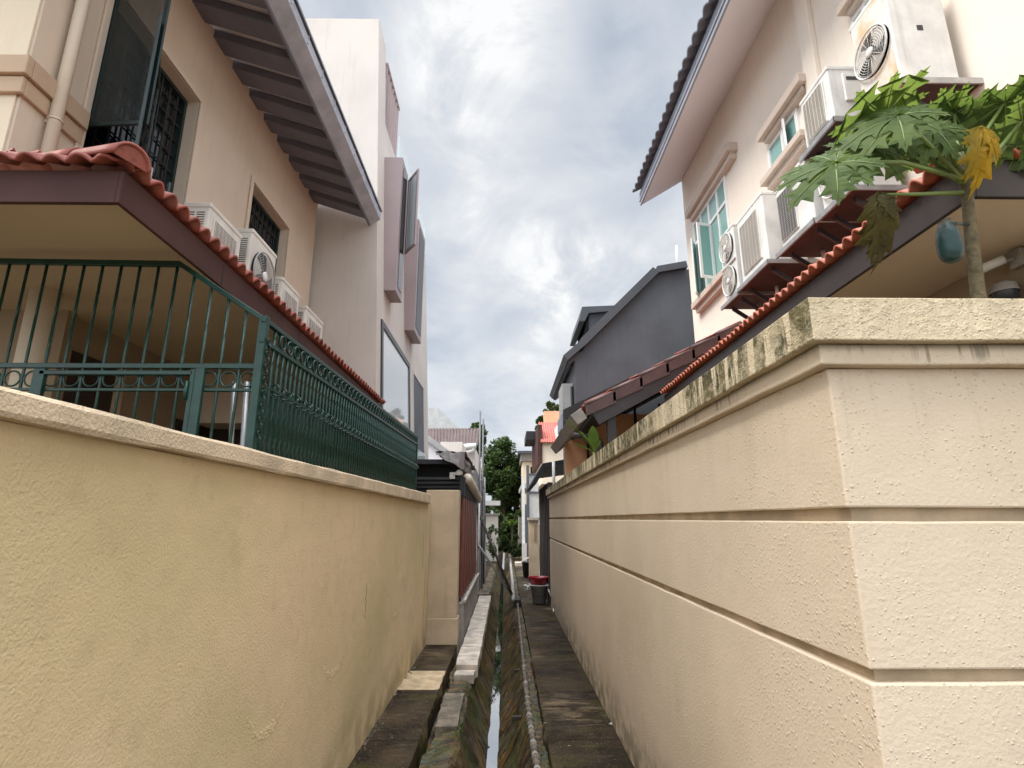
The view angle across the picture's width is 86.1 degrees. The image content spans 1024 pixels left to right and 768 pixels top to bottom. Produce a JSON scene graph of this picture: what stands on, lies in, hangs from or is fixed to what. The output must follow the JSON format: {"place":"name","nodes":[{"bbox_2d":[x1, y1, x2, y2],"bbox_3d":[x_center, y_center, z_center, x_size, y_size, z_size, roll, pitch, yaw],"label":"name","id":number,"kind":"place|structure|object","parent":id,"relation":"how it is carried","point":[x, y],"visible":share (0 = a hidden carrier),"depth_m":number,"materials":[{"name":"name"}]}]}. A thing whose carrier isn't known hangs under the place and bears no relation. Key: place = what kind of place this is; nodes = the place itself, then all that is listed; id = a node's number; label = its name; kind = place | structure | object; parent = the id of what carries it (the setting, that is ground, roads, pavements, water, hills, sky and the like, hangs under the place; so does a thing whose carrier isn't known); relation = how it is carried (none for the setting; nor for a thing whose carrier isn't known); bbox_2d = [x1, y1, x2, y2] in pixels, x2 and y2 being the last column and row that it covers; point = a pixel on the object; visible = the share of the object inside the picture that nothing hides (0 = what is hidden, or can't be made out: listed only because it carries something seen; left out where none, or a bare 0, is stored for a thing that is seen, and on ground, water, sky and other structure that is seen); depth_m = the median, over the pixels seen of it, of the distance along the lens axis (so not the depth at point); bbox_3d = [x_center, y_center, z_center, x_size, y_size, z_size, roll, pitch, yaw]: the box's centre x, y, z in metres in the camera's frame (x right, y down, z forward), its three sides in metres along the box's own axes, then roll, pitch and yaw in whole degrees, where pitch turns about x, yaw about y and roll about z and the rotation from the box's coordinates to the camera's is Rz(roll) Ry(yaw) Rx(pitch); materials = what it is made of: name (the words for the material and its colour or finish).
{"place":"outdoors","nodes":[
{"label":"outdoors","id":0,"kind":"place"},
{"bbox_2d":[348,645,456,767],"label":"path","id":1,"kind":"structure","parent":0,"point":[403,725],"depth_m":5.30,"materials":[{"name":"concrete"}]},
{"bbox_2d":[349,646,428,765],"bbox_3d":[-1.277,3.478,6.230,0.100,0.031,4.615,0,-14,-1],"label":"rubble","id":2,"kind":"object","parent":1,"relation":"on","point":[370,736],"visible":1,"depth_m":5.17,"materials":[{"name":"grey concrete"}]},
{"bbox_2d":[397,671,444,689],"bbox_3d":[-1.097,3.608,6.669,0.513,0.026,0.800,0,-14,-1],"label":"cement patch","id":3,"kind":"object","parent":1,"relation":"on","point":[423,680],"visible":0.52,"depth_m":6.63,"materials":[{"name":"concrete"}]},
{"bbox_2d":[426,490,460,656],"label":"fence pier","id":4,"kind":"structure","parent":1,"relation":"on","point":[442,628],"depth_m":8.83,"materials":[{"name":"beige paint"}]},
{"bbox_2d":[428,408,457,428],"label":"warehouse","id":5,"kind":"structure","parent":0,"point":[438,418],"depth_m":48.57,"materials":[{"name":"metal"}]},
{"bbox_2d":[428,428,480,559],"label":"tiled house","id":6,"kind":"structure","parent":0,"point":[469,438],"depth_m":25.96,"materials":[{"name":"brown tile"}]},
{"bbox_2d":[411,551,550,767],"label":"drain","id":7,"kind":"object","parent":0,"point":[439,750],"visible":0.5,"depth_m":6.62,"materials":[{"name":"concrete"}]},
{"bbox_2d":[434,693,464,732],"bbox_3d":[-0.653,3.473,5.806,0.238,0.075,1.050,0,-14,-1],"label":"concrete block","id":8,"kind":"object","parent":7,"relation":"on","point":[448,716],"depth_m":5.66,"materials":[{"name":"concrete"}]},
{"bbox_2d":[454,670,475,683],"bbox_3d":[-0.612,3.796,7.107,0.266,0.110,0.230,0,-14,-1],"label":"concrete block","id":9,"kind":"object","parent":7,"relation":"on","point":[465,675],"depth_m":7.01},
{"bbox_2d":[458,477,478,650],"bbox_3d":[-0.891,3.593,11.485,0.200,2.920,4.760,0,-14,-1],"label":"slatted fence","id":10,"kind":"object","parent":7,"relation":"on","point":[468,591],"visible":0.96,"depth_m":10.24,"materials":[{"name":"brown wood"}]},
{"bbox_2d":[450,470,462,478],"bbox_3d":[-0.974,1.577,9.591,0.231,0.153,0.127,0,-14,-1],"label":"security camera","id":11,"kind":"object","parent":10,"relation":"attached to","point":[453,474],"visible":1,"depth_m":9.57,"materials":[{"name":"white plastic"}]},
{"bbox_2d":[436,450,485,589],"bbox_3d":[-1.119,3.743,13.990,0.578,3.231,10.019,0,-14,-1],"label":"tarpaulin","id":12,"kind":"object","parent":10,"relation":"on","point":[461,460],"visible":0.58,"depth_m":11.10,"materials":[{"name":"fabric"}]},
{"bbox_2d":[478,545,508,591],"bbox_3d":[-0.440,4.840,14.262,0.056,1.311,1.502,-9,-16,32],"label":"brace pole","id":13,"kind":"object","parent":12,"relation":"attached to","point":[492,566],"visible":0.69,"depth_m":14.18,"materials":[{"name":"metal"}]},
{"bbox_2d":[480,514,512,595],"bbox_3d":[-0.437,4.483,14.475,1.218,2.058,0.070,-11,-18,38],"label":"brace pole","id":14,"kind":"object","parent":12,"relation":"attached to","point":[497,558],"visible":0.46,"depth_m":14.42,"materials":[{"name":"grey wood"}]},
{"bbox_2d":[463,474,481,501],"bbox_3d":[-0.807,2.252,11.641,0.186,0.384,3.909,0,-14,-1],"label":"awning tube","id":15,"kind":"object","parent":10,"relation":"attached to","point":[471,485],"visible":0.89,"depth_m":10.66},
{"bbox_2d":[478,503,479,593],"bbox_3d":[-0.847,4.136,13.854,0.042,2.200,0.044,0,-14,-1],"label":"conduit pipe","id":16,"kind":"object","parent":10,"relation":"attached to","point":[478,539],"visible":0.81,"depth_m":13.94,"materials":[{"name":"white plastic"}]},
{"bbox_2d":[456,596,491,677],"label":"concrete slab","id":17,"kind":"structure","parent":7,"relation":"on","point":[469,654],"depth_m":8.78,"materials":[{"name":"concrete"}]},
{"bbox_2d":[478,411,480,502],"bbox_3d":[-0.895,3.123,14.876,0.048,4.857,0.048,-5,-15,21],"label":"scaffold pole","id":18,"kind":"object","parent":7,"relation":"on","point":[479,449],"visible":0.35,"depth_m":15.19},
{"bbox_2d":[481,419,483,588],"bbox_3d":[-0.869,3.412,16.041,0.048,4.854,0.048,-5,-15,21],"label":"scaffold pole","id":19,"kind":"object","parent":7,"relation":"on","point":[482,494],"visible":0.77,"depth_m":16.07,"materials":[{"name":"metal"}]},
{"bbox_2d":[478,591,488,597],"bbox_3d":[-0.730,5.556,14.098,0.288,0.360,0.550,0,-14,-1],"label":"concrete step","id":20,"kind":"object","parent":7,"relation":"on","point":[483,593],"visible":0.25,"depth_m":13.98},
{"bbox_2d":[483,477,485,583],"bbox_3d":[-0.861,4.505,17.008,0.048,3.193,0.048,-5,-15,21],"label":"scaffold pole","id":21,"kind":"object","parent":7,"relation":"on","point":[484,532],"visible":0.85,"depth_m":16.93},
{"bbox_2d":[485,514,499,560],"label":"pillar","id":22,"kind":"structure","parent":7,"relation":"on","point":[491,519],"depth_m":26.12,"materials":[{"name":"grey concrete"}]},
{"bbox_2d":[485,524,500,560],"bbox_3d":[-0.843,7.008,23.998,0.630,1.712,0.544,-9,-17,33],"label":"leafy shrub","id":23,"kind":"object","parent":7,"relation":"on","point":[491,529],"visible":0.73,"depth_m":24.02,"materials":[{"name":"green plant"}]},
{"bbox_2d":[486,553,504,767],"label":"water","id":24,"kind":"structure","parent":7,"relation":"in","point":[493,742],"depth_m":8.08,"materials":[{"name":"black liquid"}]},
{"bbox_2d":[445,618,548,766],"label":"weeds","id":25,"kind":"object","parent":7,"relation":"on","point":[464,720],"visible":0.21,"depth_m":5.30,"materials":[{"name":"green plant"}]},
{"bbox_2d":[494,509,514,552],"bbox_3d":[-0.587,8.526,31.894,1.312,2.544,1.486,12,-18,-40],"label":"leafy shrub","id":26,"kind":"object","parent":7,"relation":"on","point":[503,530],"visible":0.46,"depth_m":31.61,"materials":[{"name":"green plant"}]},
{"bbox_2d":[498,535,512,557],"bbox_3d":[-0.290,8.251,27.848,1.073,1.142,1.097,0,-14,-1],"label":"leafy shrub","id":27,"kind":"object","parent":7,"relation":"on","point":[505,546],"visible":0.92,"depth_m":27.71,"materials":[{"name":"green plant"}]},
{"bbox_2d":[495,504,515,527],"bbox_3d":[-0.363,9.555,38.812,1.938,3.857,2.449,0,-14,-1],"label":"leafy shrub","id":28,"kind":"object","parent":7,"relation":"on","point":[509,509],"visible":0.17,"depth_m":38.02,"materials":[{"name":"green plant"}]},
{"bbox_2d":[509,555,514,601],"bbox_3d":[-0.032,7.230,21.392,0.109,0.095,16.741,0,-14,0],"label":"drain pipe","id":29,"kind":"object","parent":7,"relation":"on","point":[512,584],"visible":0.92,"depth_m":16.98,"materials":[{"name":"plastic"}]},
{"bbox_2d":[515,598,540,767],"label":"drain pipe","id":30,"kind":"object","parent":7,"relation":"on","point":[535,757],"visible":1,"depth_m":5.79,"materials":[{"name":"grey concrete"}]},
{"bbox_2d":[475,561,491,590],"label":"path","id":31,"kind":"structure","parent":0,"point":[488,567],"depth_m":21.45,"materials":[{"name":"concrete"}]},
{"bbox_2d":[485,501,499,545],"bbox_3d":[-0.989,7.307,27.543,0.790,2.794,1.000,0,-14,-1],"label":"awning","id":32,"kind":"object","parent":31,"relation":"on","point":[492,503],"visible":0.5,"depth_m":27.38,"materials":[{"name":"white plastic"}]},
{"bbox_2d":[298,0,707,513],"label":"sky","id":33,"kind":"structure","parent":0,"point":[529,127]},
{"bbox_2d":[517,451,538,509],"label":"cream block","id":34,"kind":"structure","parent":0,"point":[524,458],"depth_m":33.74,"materials":[{"name":"paint"}]},
{"bbox_2d":[534,415,542,430],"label":"roof shrub","id":35,"kind":"object","parent":34,"relation":"on","point":[539,419],"visible":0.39,"depth_m":34.37,"materials":[{"name":"green plant"}]},
{"bbox_2d":[513,549,551,609],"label":"path","id":36,"kind":"structure","parent":0,"point":[526,599],"depth_m":14.39,"materials":[{"name":"concrete"}]},
{"bbox_2d":[499,519,521,539],"bbox_3d":[0.047,8.347,29.893,1.684,1.901,1.064,0,-14,-1],"label":"fan palm","id":37,"kind":"object","parent":36,"relation":"on","point":[512,522],"visible":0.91,"depth_m":29.91,"materials":[{"name":"green plant"}]},
{"bbox_2d":[503,510,521,539],"bbox_3d":[0.217,9.060,33.969,1.696,2.500,1.458,0,-14,-1],"label":"leafy shrub","id":38,"kind":"object","parent":36,"relation":"on","point":[518,513],"visible":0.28,"depth_m":33.67,"materials":[{"name":"green plant"}]},
{"bbox_2d":[506,498,519,516],"bbox_3d":[0.218,9.340,39.819,2.347,4.756,2.417,0,-14,-1],"label":"leafy shrub","id":39,"kind":"object","parent":36,"relation":"on","point":[516,508],"visible":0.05,"depth_m":39.10,"materials":[{"name":"green plant"}]},
{"bbox_2d":[510,534,521,558],"bbox_3d":[0.269,7.979,26.980,0.685,1.254,0.924,-6,-15,24],"label":"leafy shrub","id":40,"kind":"object","parent":36,"relation":"on","point":[518,549],"visible":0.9,"depth_m":26.83,"materials":[{"name":"green plant"}]},
{"bbox_2d":[518,517,521,545],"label":"wall","id":41,"kind":"structure","parent":36,"relation":"on","point":[520,530],"depth_m":30.97,"materials":[{"name":"paint"}]},
{"bbox_2d":[521,561,528,576],"bbox_3d":[0.554,6.284,18.607,0.471,0.496,0.471,0,-14,-1],"label":"waste bin","id":42,"kind":"object","parent":36,"relation":"on","point":[525,566],"visible":0.41,"depth_m":18.45,"materials":[{"name":"black plastic"}]},
{"bbox_2d":[531,586,547,603],"bbox_3d":[0.632,4.910,12.826,0.407,0.396,0.411,0,-14,-1],"label":"bucket","id":43,"kind":"object","parent":36,"relation":"on","point":[538,594],"visible":0.9,"depth_m":12.69,"materials":[{"name":"grey plastic"}]},
{"bbox_2d":[529,583,548,585],"bbox_3d":[0.627,4.709,12.877,0.450,0.016,0.400,0,-14,-1],"label":"lid","id":44,"kind":"object","parent":43,"relation":"on","point":[538,585],"visible":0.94,"depth_m":12.69,"materials":[{"name":"white plastic"}]},
{"bbox_2d":[528,576,547,584],"bbox_3d":[0.622,4.619,12.899,0.490,0.165,0.490,0,-14,-1],"label":"basin","id":45,"kind":"object","parent":44,"relation":"on","point":[538,580],"visible":1,"depth_m":12.74,"materials":[{"name":"red plastic"}]},
{"bbox_2d":[526,465,538,560],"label":"steel gate","id":46,"kind":"structure","parent":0,"point":[532,509],"depth_m":19.56,"materials":[{"name":"white metal"}]},
{"bbox_2d":[527,518,538,575],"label":"garden pier","id":47,"kind":"structure","parent":0,"point":[533,546],"depth_m":17.76,"materials":[{"name":"beige paint"}]},
{"bbox_2d":[539,539,539,575],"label":"ground","id":48,"kind":"structure","parent":0,"point":[539,557],"depth_m":28.17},
{"bbox_2d":[524,431,538,507],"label":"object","id":49,"kind":"object","parent":48,"relation":"on","point":[529,440],"visible":0.39,"depth_m":29.26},
{"bbox_2d":[526,460,563,606],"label":"dark shed","id":50,"kind":"structure","parent":48,"relation":"on","point":[552,469],"depth_m":13.89,"materials":[{"name":"grey wood"}]},
{"bbox_2d":[551,321,741,545],"bbox_3d":[2.063,1.670,8.786,2.593,4.763,3.426,0,-14,-1],"label":"porch","id":51,"kind":"object","parent":48,"relation":"on","point":[606,415],"visible":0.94,"depth_m":7.53,"materials":[{"name":"brown tile"}]},
{"bbox_2d":[546,297,1023,767],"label":"boundary wall","id":52,"kind":"structure","parent":48,"relation":"on","point":[793,537],"depth_m":1.76,"materials":[{"name":"beige paint"}]},
{"bbox_2d":[562,418,600,455],"bbox_3d":[0.898,0.757,7.054,0.488,0.659,0.190,-6,-15,22],"label":"leafy plant","id":53,"kind":"object","parent":52,"relation":"on","point":[592,440],"visible":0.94,"depth_m":6.98,"materials":[{"name":"green plant"}]},
{"bbox_2d":[632,0,1023,401],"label":"cream house","id":54,"kind":"structure","parent":48,"relation":"on","point":[728,142],"depth_m":6.23,"materials":[{"name":"paint"}]},
{"bbox_2d":[690,175,730,295],"bbox_3d":[3.071,-2.267,8.776,0.314,1.461,1.432,0,-14,-1],"label":"window","id":55,"kind":"structure","parent":54,"relation":"in","point":[714,219],"depth_m":8.62,"materials":[{"name":"teal glass"}]},
{"bbox_2d":[721,291,780,318],"bbox_3d":[2.946,-0.839,6.690,0.568,0.416,0.528,0,-14,-1],"label":"ac bracket","id":56,"kind":"object","parent":54,"relation":"attached to","point":[735,301],"visible":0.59,"depth_m":6.67,"materials":[{"name":"metal"}]},
{"bbox_2d":[719,223,742,300],"bbox_3d":[2.902,-1.491,6.851,0.468,0.919,0.418,0,-14,-1],"label":"ac unit","id":57,"kind":"object","parent":56,"relation":"on","point":[730,260],"visible":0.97,"depth_m":6.76,"materials":[{"name":"white metal"}]},
{"bbox_2d":[737,259,818,302],"bbox_3d":[2.953,-1.017,6.071,0.568,0.416,0.776,0,-14,-1],"label":"ac bracket","id":58,"kind":"object","parent":54,"relation":"attached to","point":[768,274],"visible":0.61,"depth_m":6.04,"materials":[{"name":"metal"}]},
{"bbox_2d":[736,191,807,281],"bbox_3d":[2.920,-1.627,6.222,0.445,0.832,0.666,0,-14,-1],"label":"ac unit","id":59,"kind":"object","parent":58,"relation":"on","point":[759,232],"visible":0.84,"depth_m":6.02,"materials":[{"name":"white metal"}]},
{"bbox_2d":[766,107,800,167],"bbox_3d":[3.187,-2.842,6.508,0.134,0.432,0.715,0,-14,-1],"label":"window","id":60,"kind":"structure","parent":54,"relation":"in","point":[789,128],"depth_m":6.43,"materials":[{"name":"teal glass"}]},
{"bbox_2d":[776,217,862,267],"bbox_3d":[2.963,-1.195,5.174,0.568,0.416,0.712,0,-14,-1],"label":"ac bracket","id":61,"kind":"object","parent":54,"relation":"attached to","point":[811,238],"visible":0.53,"depth_m":5.20,"materials":[{"name":"metal"}]},
{"bbox_2d":[775,159,823,246],"bbox_3d":[2.930,-1.736,5.308,0.445,0.690,0.602,0,-14,-1],"label":"ac unit","id":62,"kind":"object","parent":61,"relation":"on","point":[793,221],"visible":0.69,"depth_m":5.27,"materials":[{"name":"white metal"}]},
{"bbox_2d":[799,116,844,162],"bbox_3d":[2.969,-1.974,4.811,0.568,0.416,0.562,0,-14,-1],"label":"ac bracket","id":63,"kind":"object","parent":54,"relation":"attached to","point":[816,147],"visible":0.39,"depth_m":4.85,"materials":[{"name":"metal"}]},
{"bbox_2d":[799,66,861,147],"bbox_3d":[2.936,-2.449,4.929,0.445,0.555,0.488,0,-14,-1],"label":"ac unit","id":64,"kind":"object","parent":63,"relation":"on","point":[831,93],"visible":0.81,"depth_m":4.77,"materials":[{"name":"white metal"}]},
{"bbox_2d":[849,0,868,46],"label":"window","id":65,"kind":"structure","parent":54,"relation":"in","point":[863,4],"depth_m":5.11,"materials":[{"name":"white glass"}]},
{"bbox_2d":[815,184,907,231],"bbox_3d":[2.970,-1.323,4.560,0.568,0.416,0.510,0,-14,-1],"label":"ac bracket","id":66,"kind":"object","parent":54,"relation":"attached to","point":[850,207],"visible":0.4,"depth_m":4.58,"materials":[{"name":"metal"}]},
{"bbox_2d":[818,148,901,208],"bbox_3d":[2.925,-1.757,4.668,0.468,0.470,0.400,0,-14,-1],"label":"ac unit","id":67,"kind":"object","parent":66,"relation":"on","point":[878,180],"visible":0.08,"depth_m":4.45,"materials":[{"name":"white metal"}]},
{"bbox_2d":[899,77,983,105],"bbox_3d":[2.977,-1.861,3.999,0.568,0.416,0.516,0,-14,-1],"label":"ac bracket","id":68,"kind":"object","parent":54,"relation":"attached to","point":[933,86],"visible":0.24,"depth_m":3.82,"materials":[{"name":"metal"}]},
{"bbox_2d":[849,0,958,94],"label":"ac unit","id":69,"kind":"object","parent":68,"relation":"on","point":[890,38],"visible":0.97,"depth_m":4.00,"materials":[{"name":"white metal"}]},
{"bbox_2d":[982,247,1023,272],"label":"security camera","id":70,"kind":"object","parent":54,"relation":"attached to","point":[1015,259],"visible":0.76,"depth_m":2.99,"materials":[{"name":"white plastic"}]},
{"bbox_2d":[989,280,1020,298],"bbox_3d":[2.690,-0.499,2.995,0.132,0.122,0.131,-12,-18,41],"label":"wall lamp","id":71,"kind":"object","parent":54,"relation":"attached to","point":[1006,289],"visible":0.77,"depth_m":2.95,"materials":[{"name":"grey plastic"}]},
{"bbox_2d":[773,65,1023,298],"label":"papaya tree","id":72,"kind":"object","parent":48,"relation":"on","point":[890,128],"visible":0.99,"depth_m":2.18,"materials":[{"name":"green plant"}]},
{"bbox_2d":[935,218,969,263],"bbox_3d":[1.763,-0.558,2.177,0.210,0.193,0.086,8,-16,-29],"label":"plastic bag","id":73,"kind":"object","parent":72,"relation":"hanging from","point":[949,244],"visible":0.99,"depth_m":2.12,"materials":[{"name":"teal"}]},
{"bbox_2d":[532,422,563,490],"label":"cream house","id":74,"kind":"structure","parent":0,"point":[546,434],"depth_m":27.09,"materials":[{"name":"red paint"}]},
{"bbox_2d":[543,411,558,422],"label":"orange house","id":75,"kind":"structure","parent":0,"point":[551,416],"depth_m":33.53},
{"bbox_2d":[542,400,558,411],"bbox_3d":[2.635,1.664,35.766,1.245,1.074,1.113,-6,-15,23],"label":"potted tree","id":76,"kind":"object","parent":75,"relation":"on","point":[551,406],"visible":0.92,"depth_m":35.54,"materials":[{"name":"green plant"}]},
{"bbox_2d":[523,610,633,767],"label":"path","id":77,"kind":"structure","parent":0,"point":[584,727],"depth_m":5.73,"materials":[{"name":"concrete"}]},
{"bbox_2d":[549,261,694,475],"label":"grey house","id":78,"kind":"structure","parent":0,"point":[644,322],"depth_m":11.21,"materials":[{"name":"paint"}]},
{"bbox_2d":[557,384,573,433],"bbox_3d":[1.126,0.527,11.444,0.295,0.945,0.750,0,-14,-1],"label":"bay window","id":79,"kind":"structure","parent":78,"relation":"in","point":[566,392],"depth_m":11.19,"materials":[{"name":"grey metal"}]},
{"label":"ground","id":80,"kind":"structure","parent":0,"visible":0},
{"bbox_2d":[0,0,385,444],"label":"peach house","id":81,"kind":"structure","parent":80,"relation":"on","point":[129,129],"depth_m":4.11,"materials":[{"name":"beige paint"}]},
{"bbox_2d":[62,350,126,414],"bbox_3d":[-3.271,1.310,3.977,0.050,3.160,0.580,0,-14,-1],"label":"doorway","id":82,"kind":"structure","parent":81,"relation":"in","point":[106,401],"depth_m":4.27,"materials":[{"name":"black"}]},
{"bbox_2d":[74,0,204,204],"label":"window","id":83,"kind":"structure","parent":81,"relation":"in","point":[129,96],"depth_m":3.96,"materials":[{"name":"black glass"}]},
{"bbox_2d":[174,419,209,437],"bbox_3d":[-3.296,1.805,5.358,0.020,2.860,0.640,0,-14,-1],"label":"doorway","id":84,"kind":"structure","parent":81,"relation":"in","point":[203,431],"depth_m":5.77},
{"bbox_2d":[184,203,241,256],"bbox_3d":[-2.638,-1.062,4.510,0.589,0.980,0.590,0,-14,-1],"label":"ac unit","id":85,"kind":"object","parent":81,"relation":"attached to","point":[216,222],"visible":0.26,"depth_m":4.38,"materials":[{"name":"white metal"}]},
{"bbox_2d":[236,228,276,291],"bbox_3d":[-2.635,-0.894,5.191,0.612,0.980,0.606,0,-14,-1],"label":"ac unit","id":86,"kind":"object","parent":81,"relation":"attached to","point":[257,256],"visible":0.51,"depth_m":5.09,"materials":[{"name":"white metal"}]},
{"bbox_2d":[245,175,291,279],"bbox_3d":[-3.031,-1.475,6.593,0.179,1.560,1.162,0,-14,-1],"label":"window","id":87,"kind":"structure","parent":81,"relation":"in","point":[257,219],"depth_m":6.80,"materials":[{"name":"black glass"}]},
{"bbox_2d":[272,277,299,314],"bbox_3d":[-2.654,-0.727,5.868,0.589,0.980,0.569,0,-14,-1],"label":"ac unit","id":88,"kind":"object","parent":81,"relation":"attached to","point":[287,293],"visible":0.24,"depth_m":5.78,"materials":[{"name":"white metal"}]},
{"bbox_2d":[249,382,354,470],"bbox_3d":[-1.810,1.218,5.378,0.030,1.610,3.765,0,-14,-1],"label":"grille","id":89,"kind":"object","parent":81,"relation":"attached to","point":[258,445],"depth_m":4.31,"materials":[{"name":"metal"}]},
{"bbox_2d":[297,306,323,338],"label":"ac unit","id":90,"kind":"object","parent":81,"relation":"attached to","point":[310,319],"visible":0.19,"depth_m":6.48,"materials":[{"name":"white metal"}]},
{"bbox_2d":[0,386,430,767],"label":"boundary wall","id":91,"kind":"structure","parent":80,"relation":"on","point":[170,598],"depth_m":2.14,"materials":[{"name":"beige paint"}]},
{"bbox_2d":[0,258,269,449],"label":"iron grille","id":92,"kind":"object","parent":91,"relation":"on","point":[195,389],"visible":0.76,"depth_m":2.91,"materials":[{"name":"metal"}]},
{"bbox_2d":[228,381,235,443],"bbox_3d":[-1.497,0.491,2.901,0.090,1.037,0.026,0,-14,-1],"label":"metal pole","id":93,"kind":"object","parent":91,"relation":"attached to","point":[232,399],"visible":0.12,"depth_m":2.97,"materials":[{"name":"metal"}]},
{"bbox_2d":[240,381,248,445],"bbox_3d":[-1.438,0.491,2.901,0.074,1.037,0.026,0,-14,-1],"label":"metal pole","id":94,"kind":"object","parent":91,"relation":"attached to","point":[244,416],"visible":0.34,"depth_m":2.97,"materials":[{"name":"metal"}]},
{"bbox_2d":[259,317,418,489],"bbox_3d":[-1.352,0.573,5.422,0.073,0.906,5.227,0,-14,-1],"label":"iron grille","id":95,"kind":"object","parent":91,"relation":"on","point":[382,443],"visible":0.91,"depth_m":4.14,"materials":[{"name":"metal"}]},
{"bbox_2d":[257,338,271,442],"bbox_3d":[-1.321,0.029,2.916,0.026,0.574,0.026,-13,-19,43],"label":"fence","id":96,"kind":"object","parent":95,"relation":"hanging from","point":[266,368],"visible":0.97,"depth_m":2.91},
{"bbox_2d":[305,18,428,458],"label":"white house","id":97,"kind":"structure","parent":80,"relation":"on","point":[367,301],"depth_m":8.99,"materials":[{"name":"paint"}]},
{"bbox_2d":[380,319,410,429],"bbox_3d":[-1.940,0.553,9.275,0.161,2.565,2.506,0,-14,-1],"label":"window","id":98,"kind":"structure","parent":97,"relation":"in","point":[394,365],"depth_m":9.19,"materials":[{"name":"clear glass"}]},
{"bbox_2d":[416,459,466,492],"bbox_3d":[-1.973,2.226,11.377,2.107,0.924,3.800,0,-14,-1],"label":"metal canopy","id":99,"kind":"object","parent":97,"relation":"attached to","point":[433,474],"visible":0.19,"depth_m":10.11,"materials":[{"name":"metal"}]},
{"bbox_2d":[428,435,448,458],"bbox_3d":[-3.320,4.254,19.514,2.794,4.880,4.200,0,-14,-1],"label":"gabled annex","id":100,"kind":"object","parent":80,"relation":"on","point":[434,446],"visible":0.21,"depth_m":17.94,"materials":[{"name":"paint"}]},
{"bbox_2d":[440,442,465,451],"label":"roof block","id":101,"kind":"structure","parent":80,"relation":"on","point":[456,446],"depth_m":21.02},
{"bbox_2d":[470,422,488,454],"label":"broadleaf tree","id":102,"kind":"object","parent":80,"relation":"on","point":[475,425],"visible":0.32,"depth_m":59.98,"materials":[{"name":"green plant"}]},
{"bbox_2d":[481,436,520,524],"bbox_3d":[-0.668,7.284,37.442,3.676,7.589,4.011,-10,-17,34],"label":"broadleaf tree","id":103,"kind":"object","parent":80,"relation":"on","point":[502,471],"visible":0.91,"depth_m":36.91,"materials":[{"name":"green plant"}]},
{"bbox_3d":[0.441,7.673,23.400,0.639,0.140,0.700,0,-14,-1],"label":"concrete step","id":104,"kind":"object","parent":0,"visible":0},
{"bbox_2d":[522,476,526,560],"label":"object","id":105,"kind":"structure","parent":104,"relation":"on","point":[524,534],"depth_m":23.68,"materials":[{"name":"white"}]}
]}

